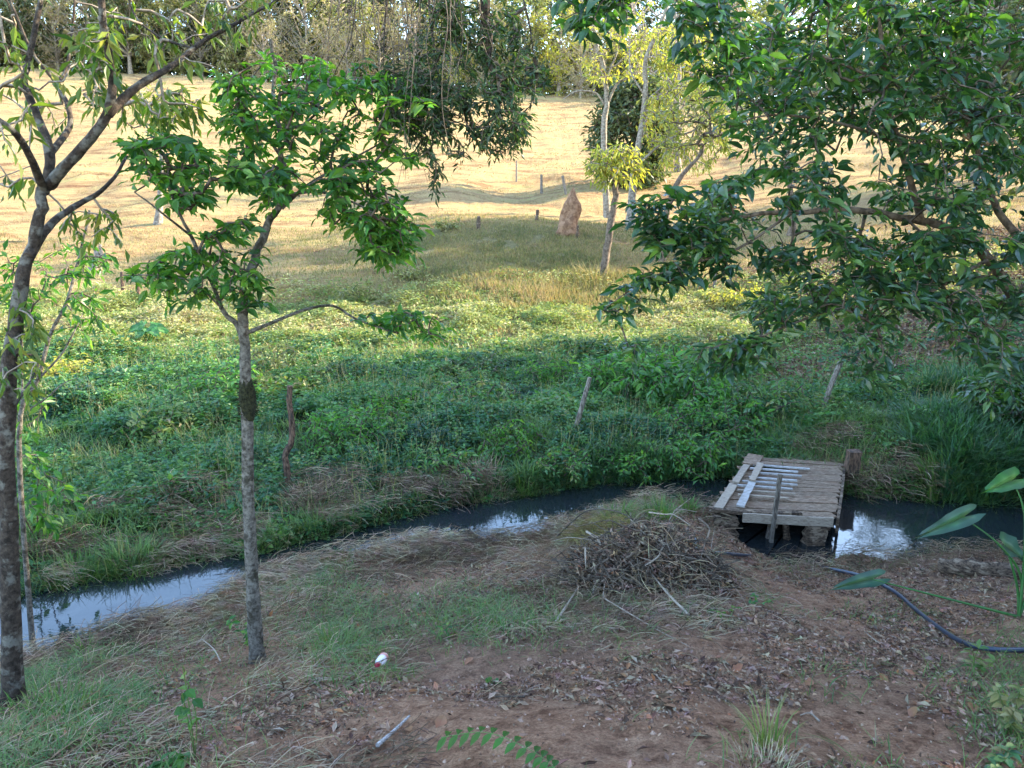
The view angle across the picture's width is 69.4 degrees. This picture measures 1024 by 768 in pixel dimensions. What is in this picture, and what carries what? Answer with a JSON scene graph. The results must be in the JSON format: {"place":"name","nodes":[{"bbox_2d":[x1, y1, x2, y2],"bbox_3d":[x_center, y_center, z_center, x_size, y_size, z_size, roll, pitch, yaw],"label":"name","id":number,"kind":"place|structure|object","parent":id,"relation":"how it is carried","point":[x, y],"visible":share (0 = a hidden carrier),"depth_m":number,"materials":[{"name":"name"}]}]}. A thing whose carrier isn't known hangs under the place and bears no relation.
{"place":"outdoors","nodes":[
{"label":"outdoors","id":0,"kind":"place"},
{"bbox_2d":[1,0,950,98],"label":"sky","id":1,"kind":"structure","parent":0,"point":[753,1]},
{"bbox_2d":[0,67,1023,767],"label":"ground","id":2,"kind":"structure","parent":0,"point":[552,713],"depth_m":6.52,"materials":[{"name":"soil"}]},
{"bbox_2d":[0,0,56,68],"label":"tree","id":3,"kind":"object","parent":2,"relation":"on","point":[18,6],"visible":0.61,"depth_m":82.01,"materials":[{"name":"green plant"}]},
{"bbox_2d":[19,0,82,70],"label":"tree","id":4,"kind":"object","parent":2,"relation":"on","point":[57,53],"visible":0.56,"depth_m":82.78,"materials":[{"name":"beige plant"}]},
{"bbox_2d":[15,444,87,542],"bbox_3d":[-4.702,1.129,7.443,0.733,1.489,1.427,-11,18,-37],"label":"shrub","id":5,"kind":"object","parent":2,"relation":"on","point":[48,521],"visible":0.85,"depth_m":7.24,"materials":[{"name":"green plant"}]},
{"bbox_2d":[17,352,96,384],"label":"shrub","id":6,"kind":"object","parent":2,"relation":"on","point":[56,367],"visible":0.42,"depth_m":13.92,"materials":[{"name":"yellow plant"}]},
{"bbox_2d":[0,210,119,648],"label":"sapling","id":7,"kind":"object","parent":2,"relation":"on","point":[76,273],"visible":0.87,"depth_m":5.69,"materials":[{"name":"green plant"}]},
{"bbox_2d":[0,668,120,723],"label":"grass clump","id":8,"kind":"object","parent":2,"relation":"on","point":[47,694],"visible":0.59,"depth_m":4.46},
{"bbox_2d":[31,0,97,70],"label":"tree","id":9,"kind":"object","parent":2,"relation":"on","point":[80,18],"visible":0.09,"depth_m":88.19,"materials":[{"name":"green plant"}]},
{"bbox_2d":[38,543,116,596],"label":"grass clump","id":10,"kind":"object","parent":2,"relation":"on","point":[80,559],"visible":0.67,"depth_m":7.48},
{"bbox_2d":[33,0,138,71],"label":"tree","id":11,"kind":"object","parent":2,"relation":"on","point":[50,12],"visible":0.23,"depth_m":81.07,"materials":[{"name":"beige plant"}]},
{"bbox_2d":[80,0,168,73],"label":"tree","id":12,"kind":"object","parent":2,"relation":"on","point":[124,7],"visible":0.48,"depth_m":81.02,"materials":[{"name":"green plant"}]},
{"bbox_2d":[83,532,183,586],"bbox_3d":[-3.901,1.948,7.555,0.979,0.762,0.972,0,14,0],"label":"grass clump","id":13,"kind":"object","parent":2,"relation":"on","point":[127,549],"visible":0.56,"depth_m":7.62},
{"bbox_2d":[126,320,169,341],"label":"broad leaved plant","id":14,"kind":"object","parent":2,"relation":"on","point":[139,329],"visible":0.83,"depth_m":17.18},
{"bbox_2d":[0,0,302,706],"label":"tree","id":15,"kind":"object","parent":2,"relation":"on","point":[50,178],"visible":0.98,"depth_m":4.06,"materials":[{"name":"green plant"}]},
{"bbox_2d":[121,0,193,74],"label":"tree","id":16,"kind":"object","parent":2,"relation":"on","point":[157,5],"visible":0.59,"depth_m":82.14,"materials":[{"name":"green plant"}]},
{"bbox_2d":[110,401,204,448],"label":"shrub","id":17,"kind":"object","parent":2,"relation":"on","point":[134,416],"visible":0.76,"depth_m":10.80,"materials":[{"name":"leaf"},{"name":"twig"}]},
{"bbox_2d":[126,79,192,224],"bbox_3d":[-15.298,-10.163,32.559,2.805,6.324,3.120,-4,15,-17],"label":"tree","id":18,"kind":"object","parent":2,"relation":"on","point":[158,218],"visible":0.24,"depth_m":32.20,"materials":[{"name":"green plant"}]},
{"bbox_2d":[148,750,194,767],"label":"weed","id":19,"kind":"object","parent":2,"relation":"on","point":[179,763],"visible":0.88,"depth_m":3.44,"materials":[{"name":"green plant"}]},
{"bbox_2d":[174,665,202,757],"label":"weed","id":20,"kind":"object","parent":2,"relation":"on","point":[182,712],"visible":1,"depth_m":3.44,"materials":[{"name":"green plant"}]},
{"bbox_2d":[161,0,226,76],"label":"tree","id":21,"kind":"object","parent":2,"relation":"on","point":[200,57],"visible":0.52,"depth_m":83.75,"materials":[{"name":"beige plant"}]},
{"bbox_2d":[158,356,270,405],"bbox_3d":[-5.016,0.096,12.534,1.856,1.045,1.664,0,14,0],"label":"shrub","id":22,"kind":"object","parent":2,"relation":"on","point":[209,377],"visible":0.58,"depth_m":12.34,"materials":[{"name":"green plant"}]},
{"bbox_2d":[192,0,269,78],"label":"tree","id":23,"kind":"object","parent":2,"relation":"on","point":[227,62],"visible":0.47,"depth_m":83.12,"materials":[{"name":"green plant"}]},
{"bbox_2d":[239,12,287,82],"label":"tree","id":24,"kind":"object","parent":2,"relation":"on","point":[268,30],"visible":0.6,"depth_m":77.39,"materials":[{"name":"beige plant"}]},
{"bbox_2d":[234,0,308,82],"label":"tree","id":25,"kind":"object","parent":2,"relation":"on","point":[269,14],"visible":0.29,"depth_m":84.34,"materials":[{"name":"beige plant"}]},
{"bbox_2d":[236,0,314,80],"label":"tree","id":26,"kind":"object","parent":2,"relation":"on","point":[288,3],"visible":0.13,"depth_m":91.16,"materials":[{"name":"green plant"}]},
{"bbox_2d":[250,336,303,385],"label":"shrub","id":27,"kind":"object","parent":2,"relation":"on","point":[276,364],"visible":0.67,"depth_m":13.96,"materials":[{"name":"green plant"}]},
{"bbox_2d":[108,39,457,663],"bbox_3d":[-1.358,-0.080,4.782,2.061,4.094,1.577,0,14,0],"label":"tree","id":28,"kind":"object","parent":2,"relation":"on","point":[383,238],"visible":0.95,"depth_m":4.23,"materials":[{"name":"green plant"}]},
{"bbox_2d":[282,385,296,491],"bbox_3d":[-2.766,0.759,9.204,0.223,1.533,0.098,0,14,0],"label":"wooden post","id":29,"kind":"object","parent":2,"relation":"on","point":[287,450],"visible":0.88,"depth_m":9.15,"materials":[{"name":"red wood"}]},
{"bbox_2d":[265,0,347,84],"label":"tree","id":30,"kind":"object","parent":2,"relation":"on","point":[308,50],"visible":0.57,"depth_m":81.11,"materials":[{"name":"green plant"}]},
{"bbox_2d":[266,474,353,515],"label":"grass clump","id":31,"kind":"object","parent":2,"relation":"on","point":[309,505],"visible":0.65,"depth_m":8.84,"materials":[{"name":"plant"}]},
{"bbox_2d":[298,11,349,78],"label":"tree","id":32,"kind":"object","parent":2,"relation":"on","point":[319,32],"visible":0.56,"depth_m":79.19,"materials":[{"name":"beige plant"}]},
{"bbox_2d":[300,619,368,649],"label":"grass clump","id":33,"kind":"object","parent":2,"relation":"on","point":[323,637],"visible":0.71,"depth_m":5.18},
{"bbox_2d":[296,0,383,76],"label":"tree","id":34,"kind":"object","parent":2,"relation":"on","point":[344,20],"visible":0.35,"depth_m":82.63,"materials":[{"name":"green plant"}]},
{"bbox_2d":[320,18,371,78],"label":"tree","id":35,"kind":"object","parent":2,"relation":"on","point":[346,45],"visible":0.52,"depth_m":77.50,"materials":[{"name":"beige plant"}]},
{"bbox_2d":[295,391,409,456],"bbox_3d":[-2.238,0.643,10.737,1.698,0.835,1.525,-7,16,-27],"label":"shrub","id":36,"kind":"object","parent":2,"relation":"on","point":[353,416],"visible":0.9,"depth_m":10.56,"materials":[{"name":"green plant"}]},
{"bbox_2d":[331,279,385,301],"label":"shrub","id":37,"kind":"object","parent":2,"relation":"on","point":[354,289],"visible":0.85,"depth_m":22.05,"materials":[{"name":"green plant"}]},
{"bbox_2d":[312,0,409,74],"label":"tree","id":38,"kind":"object","parent":2,"relation":"on","point":[363,24],"visible":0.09,"depth_m":88.27,"materials":[{"name":"green plant"}]},
{"bbox_2d":[344,0,411,80],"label":"tree","id":39,"kind":"object","parent":2,"relation":"on","point":[380,18],"visible":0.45,"depth_m":81.06,"materials":[{"name":"beige plant"}]},
{"bbox_2d":[362,389,428,421],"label":"shrub","id":40,"kind":"object","parent":2,"relation":"on","point":[392,404],"visible":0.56,"depth_m":11.65,"materials":[{"name":"green plant"}]},
{"bbox_2d":[360,0,436,71],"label":"tree","id":41,"kind":"object","parent":2,"relation":"on","point":[400,22],"visible":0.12,"depth_m":88.95,"materials":[{"name":"green plant"}]},
{"bbox_2d":[379,0,442,82],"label":"tree","id":42,"kind":"object","parent":2,"relation":"on","point":[399,12],"visible":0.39,"depth_m":80.42,"materials":[{"name":"beige plant"}]},
{"bbox_2d":[282,0,575,207],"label":"overhanging tree","id":43,"kind":"object","parent":2,"relation":"on","point":[459,97],"visible":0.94,"depth_m":4.24,"materials":[{"name":"green plant"}]},
{"bbox_2d":[423,11,478,89],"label":"tree","id":44,"kind":"object","parent":2,"relation":"on","point":[449,68],"visible":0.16,"depth_m":80.31,"materials":[{"name":"green plant"}]},
{"bbox_2d":[418,443,494,489],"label":"shrub","id":45,"kind":"object","parent":2,"relation":"on","point":[453,458],"visible":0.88,"depth_m":9.49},
{"bbox_2d":[417,373,519,421],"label":"shrub","id":46,"kind":"object","parent":2,"relation":"on","point":[480,395],"visible":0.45,"depth_m":12.09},
{"bbox_2d":[427,351,513,383],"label":"shrub","id":47,"kind":"object","parent":2,"relation":"on","point":[492,366],"visible":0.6,"depth_m":14.38,"materials":[{"name":"green plant"}]},
{"bbox_2d":[0,9,975,100],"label":"wood undergrowth","id":48,"kind":"object","parent":2,"relation":"on","point":[125,66],"visible":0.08,"depth_m":87.38,"materials":[{"name":"green plant"}]},
{"bbox_2d":[446,453,529,507],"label":"grass clump","id":49,"kind":"object","parent":2,"relation":"on","point":[479,464],"visible":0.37,"depth_m":9.50,"materials":[{"name":"plant"}]},
{"bbox_2d":[459,0,525,91],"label":"tree","id":50,"kind":"object","parent":2,"relation":"on","point":[492,5],"visible":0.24,"depth_m":81.25,"materials":[{"name":"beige plant"}]},
{"bbox_2d":[436,726,558,767],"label":"fern frond","id":51,"kind":"object","parent":2,"relation":"on","point":[497,742],"visible":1,"depth_m":2.99,"materials":[{"name":"green plant"}]},
{"bbox_2d":[0,414,1022,767],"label":"cut straw","id":52,"kind":"object","parent":2,"relation":"on","point":[206,608],"visible":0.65,"depth_m":6.55,"materials":[{"name":"plant"}]},
{"bbox_2d":[471,419,551,463],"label":"shrub","id":53,"kind":"object","parent":2,"relation":"on","point":[519,435],"visible":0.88,"depth_m":10.23,"materials":[{"name":"green plant"}]},
{"bbox_2d":[0,289,1023,594],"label":"wetland plants","id":54,"kind":"object","parent":2,"relation":"on","point":[266,397],"visible":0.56,"depth_m":11.36,"materials":[{"name":"plant"}]},
{"bbox_2d":[0,495,1023,767],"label":"leaf litter","id":55,"kind":"object","parent":2,"relation":"on","point":[790,701],"visible":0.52,"depth_m":4.37,"materials":[{"name":"plant"}]},
{"bbox_2d":[0,250,1023,596],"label":"wetland grass","id":56,"kind":"structure","parent":2,"relation":"on","point":[538,422],"depth_m":10.71,"materials":[{"name":"plant"}]},
{"bbox_2d":[0,237,1023,366],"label":"weeds","id":57,"kind":"object","parent":2,"relation":"on","point":[558,309],"visible":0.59,"depth_m":19.46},
{"bbox_2d":[0,491,1023,767],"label":"bank grass","id":58,"kind":"structure","parent":2,"relation":"on","point":[72,705],"depth_m":4.74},
{"bbox_2d":[0,190,1023,337],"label":"dry grass","id":59,"kind":"structure","parent":2,"relation":"on","point":[516,286],"depth_m":25.68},
{"bbox_2d":[0,66,1023,296],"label":"pasture grass","id":60,"kind":"structure","parent":2,"relation":"on","point":[85,165],"depth_m":38.65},
{"bbox_2d":[2,509,1023,767],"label":"soil clods","id":61,"kind":"object","parent":2,"relation":"on","point":[530,765],"visible":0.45,"depth_m":4.22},
{"bbox_2d":[20,354,1023,596],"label":"reed bed","id":62,"kind":"object","parent":2,"relation":"on","point":[950,434],"visible":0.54,"depth_m":9.86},
{"bbox_2d":[21,452,1023,596],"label":"overhanging grass","id":63,"kind":"structure","parent":2,"relation":"on","point":[312,535],"depth_m":8.97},
{"bbox_2d":[490,0,558,93],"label":"tree","id":64,"kind":"object","parent":2,"relation":"on","point":[536,36],"visible":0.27,"depth_m":80.42,"materials":[{"name":"green plant"}]},
{"bbox_2d":[506,455,544,499],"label":"grass clump","id":65,"kind":"object","parent":2,"relation":"on","point":[516,477],"visible":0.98,"depth_m":9.62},
{"bbox_2d":[514,354,581,389],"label":"shrub","id":66,"kind":"object","parent":2,"relation":"on","point":[554,367],"visible":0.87,"depth_m":13.89,"materials":[{"name":"green plant"}]},
{"bbox_2d":[522,0,584,88],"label":"tree","id":67,"kind":"object","parent":2,"relation":"on","point":[549,5],"visible":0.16,"depth_m":91.19,"materials":[{"name":"green plant"}]},
{"bbox_2d":[524,0,597,96],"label":"tree","id":68,"kind":"object","parent":2,"relation":"on","point":[558,78],"visible":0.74,"depth_m":80.01,"materials":[{"name":"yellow plant"}]},
{"bbox_2d":[528,442,598,483],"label":"shrub","id":69,"kind":"object","parent":2,"relation":"on","point":[576,465],"visible":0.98,"depth_m":9.71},
{"bbox_2d":[555,187,581,235],"bbox_3d":[2.227,-6.785,29.129,1.011,1.887,0.919,-8,16,-31],"label":"termite mound","id":70,"kind":"object","parent":2,"relation":"on","point":[571,211],"visible":0.93,"depth_m":28.93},
{"bbox_2d":[555,30,606,98],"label":"tree","id":71,"kind":"object","parent":2,"relation":"on","point":[580,80],"visible":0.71,"depth_m":78.03,"materials":[{"name":"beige plant"}]},
{"bbox_2d":[553,0,629,95],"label":"tree","id":72,"kind":"object","parent":2,"relation":"on","point":[577,69],"visible":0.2,"depth_m":83.19,"materials":[{"name":"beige plant"}]},
{"bbox_2d":[563,0,655,217],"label":"tree","id":73,"kind":"object","parent":2,"relation":"on","point":[636,44],"visible":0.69,"depth_m":32.50,"materials":[{"name":"yellow plant"}]},
{"bbox_2d":[568,343,650,402],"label":"shrub","id":74,"kind":"object","parent":2,"relation":"on","point":[602,373],"visible":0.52,"depth_m":12.62,"materials":[{"name":"green plant"}]},
{"bbox_2d":[582,138,649,275],"bbox_3d":[3.379,-5.706,24.332,2.403,4.511,2.045,0,14,0],"label":"tree","id":75,"kind":"object","parent":2,"relation":"on","point":[604,168],"visible":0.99,"depth_m":23.89,"materials":[{"name":"green plant"}]},
{"bbox_2d":[598,24,662,89],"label":"tree","id":76,"kind":"object","parent":2,"relation":"on","point":[619,55],"visible":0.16,"depth_m":83.02,"materials":[{"name":"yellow plant"}]},
{"bbox_2d":[594,431,668,485],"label":"shrub","id":77,"kind":"object","parent":2,"relation":"on","point":[631,466],"visible":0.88,"depth_m":9.97,"materials":[{"name":"green plant"}]},
{"bbox_2d":[580,64,683,189],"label":"bush","id":78,"kind":"object","parent":2,"relation":"on","point":[625,105],"visible":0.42,"depth_m":40.57,"materials":[{"name":"green plant"}]},
{"bbox_2d":[597,0,668,79],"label":"tree","id":79,"kind":"object","parent":2,"relation":"on","point":[637,16],"visible":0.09,"depth_m":91.75,"materials":[{"name":"green plant"}]},
{"bbox_2d":[520,498,764,610],"bbox_3d":[0.903,1.419,6.576,1.976,1.031,2.607,-8,16,-30],"label":"brush pile","id":80,"kind":"object","parent":2,"relation":"on","point":[668,552],"visible":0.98,"depth_m":6.01,"materials":[{"name":"wood"}]},
{"bbox_2d":[632,494,683,519],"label":"grass clump","id":81,"kind":"object","parent":2,"relation":"on","point":[662,501],"visible":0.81,"depth_m":8.17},
{"bbox_2d":[604,336,736,413],"bbox_3d":[2.599,0.022,12.254,2.315,1.439,2.107,0,14,0],"label":"shrub","id":82,"kind":"object","parent":2,"relation":"on","point":[657,378],"visible":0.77,"depth_m":11.97,"materials":[{"name":"green plant"}]},
{"bbox_2d":[625,6,735,225],"bbox_3d":[7.279,-11.932,31.075,4.890,10.522,3.651,0,14,0],"label":"tree","id":83,"kind":"object","parent":2,"relation":"on","point":[658,31],"visible":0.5,"depth_m":30.81,"materials":[{"name":"green plant"}]},
{"bbox_2d":[625,0,744,171],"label":"tree","id":84,"kind":"object","parent":2,"relation":"on","point":[738,9],"visible":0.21,"depth_m":44.52,"materials":[{"name":"green plant"}]},
{"bbox_2d":[657,431,737,484],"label":"shrub","id":85,"kind":"object","parent":2,"relation":"on","point":[710,447],"visible":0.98,"depth_m":10.06,"materials":[{"name":"green plant"}]},
{"bbox_2d":[647,69,749,261],"bbox_3d":[6.329,-7.587,25.979,3.610,6.706,3.448,-10,17,-35],"label":"tree","id":86,"kind":"object","parent":2,"relation":"on","point":[709,118],"visible":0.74,"depth_m":25.34,"materials":[{"name":"green plant"}]},
{"bbox_2d":[646,384,777,454],"bbox_3d":[2.986,0.509,11.130,2.024,0.936,1.832,0,14,0],"label":"shrub","id":87,"kind":"object","parent":2,"relation":"on","point":[721,416],"visible":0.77,"depth_m":10.89,"materials":[{"name":"green plant"}]},
{"bbox_2d":[702,282,764,307],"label":"shrub","id":88,"kind":"object","parent":2,"relation":"on","point":[732,295],"visible":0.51,"depth_m":21.48,"materials":[{"name":"yellow plant"}]},
{"bbox_2d":[704,0,776,100],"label":"tree","id":89,"kind":"object","parent":2,"relation":"on","point":[757,18],"visible":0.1,"depth_m":81.45,"materials":[{"name":"green plant"}]},
{"bbox_2d":[705,376,814,424],"bbox_3d":[3.938,0.247,11.815,1.804,0.817,1.660,0,14,0],"label":"shrub","id":90,"kind":"object","parent":2,"relation":"on","point":[784,397],"visible":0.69,"depth_m":11.68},
{"bbox_2d":[714,730,811,767],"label":"weed","id":91,"kind":"object","parent":2,"relation":"on","point":[770,753],"visible":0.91,"depth_m":2.91,"materials":[{"name":"plant"}]},
{"bbox_2d":[726,683,815,752],"bbox_3d":[1.050,1.413,3.060,0.413,0.262,0.457,0,14,0],"label":"weed","id":92,"kind":"object","parent":2,"relation":"on","point":[762,735],"visible":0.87,"depth_m":3.10,"materials":[{"name":"green plant"}]},
{"bbox_2d":[708,453,844,545],"bbox_3d":[3.329,1.284,9.118,1.385,1.045,2.492,7,15,25],"label":"footbridge","id":93,"kind":"object","parent":2,"relation":"on","point":[807,496],"visible":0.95,"depth_m":8.71,"materials":[{"name":"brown wood"}]},
{"bbox_2d":[549,0,1023,401],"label":"tree","id":94,"kind":"object","parent":2,"relation":"on","point":[707,240],"visible":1,"depth_m":5.67,"materials":[{"name":"green plant"}]},
{"bbox_2d":[760,26,842,235],"bbox_3d":[10.948,-9.645,28.462,3.626,7.926,3.453,0,14,0],"label":"tree","id":95,"kind":"object","parent":2,"relation":"on","point":[789,231],"visible":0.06,"depth_m":28.18,"materials":[{"name":"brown plant"}]},
{"bbox_2d":[813,2,873,96],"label":"tree","id":96,"kind":"object","parent":2,"relation":"on","point":[849,30],"visible":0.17,"depth_m":79.90,"materials":[{"name":"green plant"}]},
{"bbox_2d":[843,449,862,484],"bbox_3d":[4.451,1.135,9.694,0.166,0.567,0.142,0,14,0],"label":"post stub","id":97,"kind":"object","parent":2,"relation":"on","point":[852,462],"visible":0.74,"depth_m":9.62,"materials":[{"name":"brown wood"}]},
{"bbox_2d":[695,538,1023,652],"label":"hose","id":98,"kind":"object","parent":2,"relation":"on","point":[939,627],"visible":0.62,"depth_m":5.67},
{"bbox_2d":[699,223,1023,423],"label":"leaf litter","id":99,"kind":"object","parent":2,"relation":"on","point":[922,349],"visible":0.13,"depth_m":15.46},
{"bbox_2d":[846,1,922,99],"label":"tree","id":100,"kind":"object","parent":2,"relation":"on","point":[896,35],"visible":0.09,"depth_m":78.69,"materials":[{"name":"green plant"}]},
{"bbox_2d":[828,466,1023,617],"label":"elephant ear plant","id":101,"kind":"object","parent":2,"relation":"on","point":[956,519],"visible":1,"depth_m":5.54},
{"bbox_2d":[906,441,981,509],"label":"grass clump","id":102,"kind":"object","parent":2,"relation":"on","point":[929,483],"visible":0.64,"depth_m":9.45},
{"bbox_2d":[891,0,1023,179],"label":"tree","id":103,"kind":"object","parent":2,"relation":"on","point":[1013,7],"visible":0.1,"depth_m":33.14,"materials":[{"name":"green plant"}]},
{"bbox_2d":[938,558,1021,579],"bbox_3d":[4.594,1.751,6.832,1.188,0.271,0.306,3,14,12],"label":"log","id":104,"kind":"object","parent":2,"relation":"on","point":[962,567],"visible":0.8,"depth_m":6.79,"materials":[{"name":"brown wood"}]},
{"bbox_2d":[960,639,1007,673],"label":"weed","id":105,"kind":"object","parent":2,"relation":"on","point":[982,664],"visible":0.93,"depth_m":4.34,"materials":[{"name":"green plant"}]},
{"bbox_2d":[947,370,1023,431],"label":"shrub","id":106,"kind":"object","parent":2,"relation":"on","point":[985,394],"visible":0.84,"depth_m":10.22,"materials":[{"name":"green plant"}]},
{"bbox_2d":[984,742,1023,767],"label":"weed","id":107,"kind":"object","parent":2,"relation":"on","point":[1006,759],"visible":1,"depth_m":3.12,"materials":[{"name":"green plant"}]},
{"bbox_2d":[987,682,1023,735],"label":"weed","id":108,"kind":"object","parent":2,"relation":"on","point":[1010,715],"visible":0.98,"depth_m":3.41,"materials":[{"name":"green plant"}]},
{"bbox_2d":[0,476,1023,653],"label":"water","id":109,"kind":"structure","parent":0,"point":[884,521],"depth_m":8.47,"materials":[{"name":"black liquid"}]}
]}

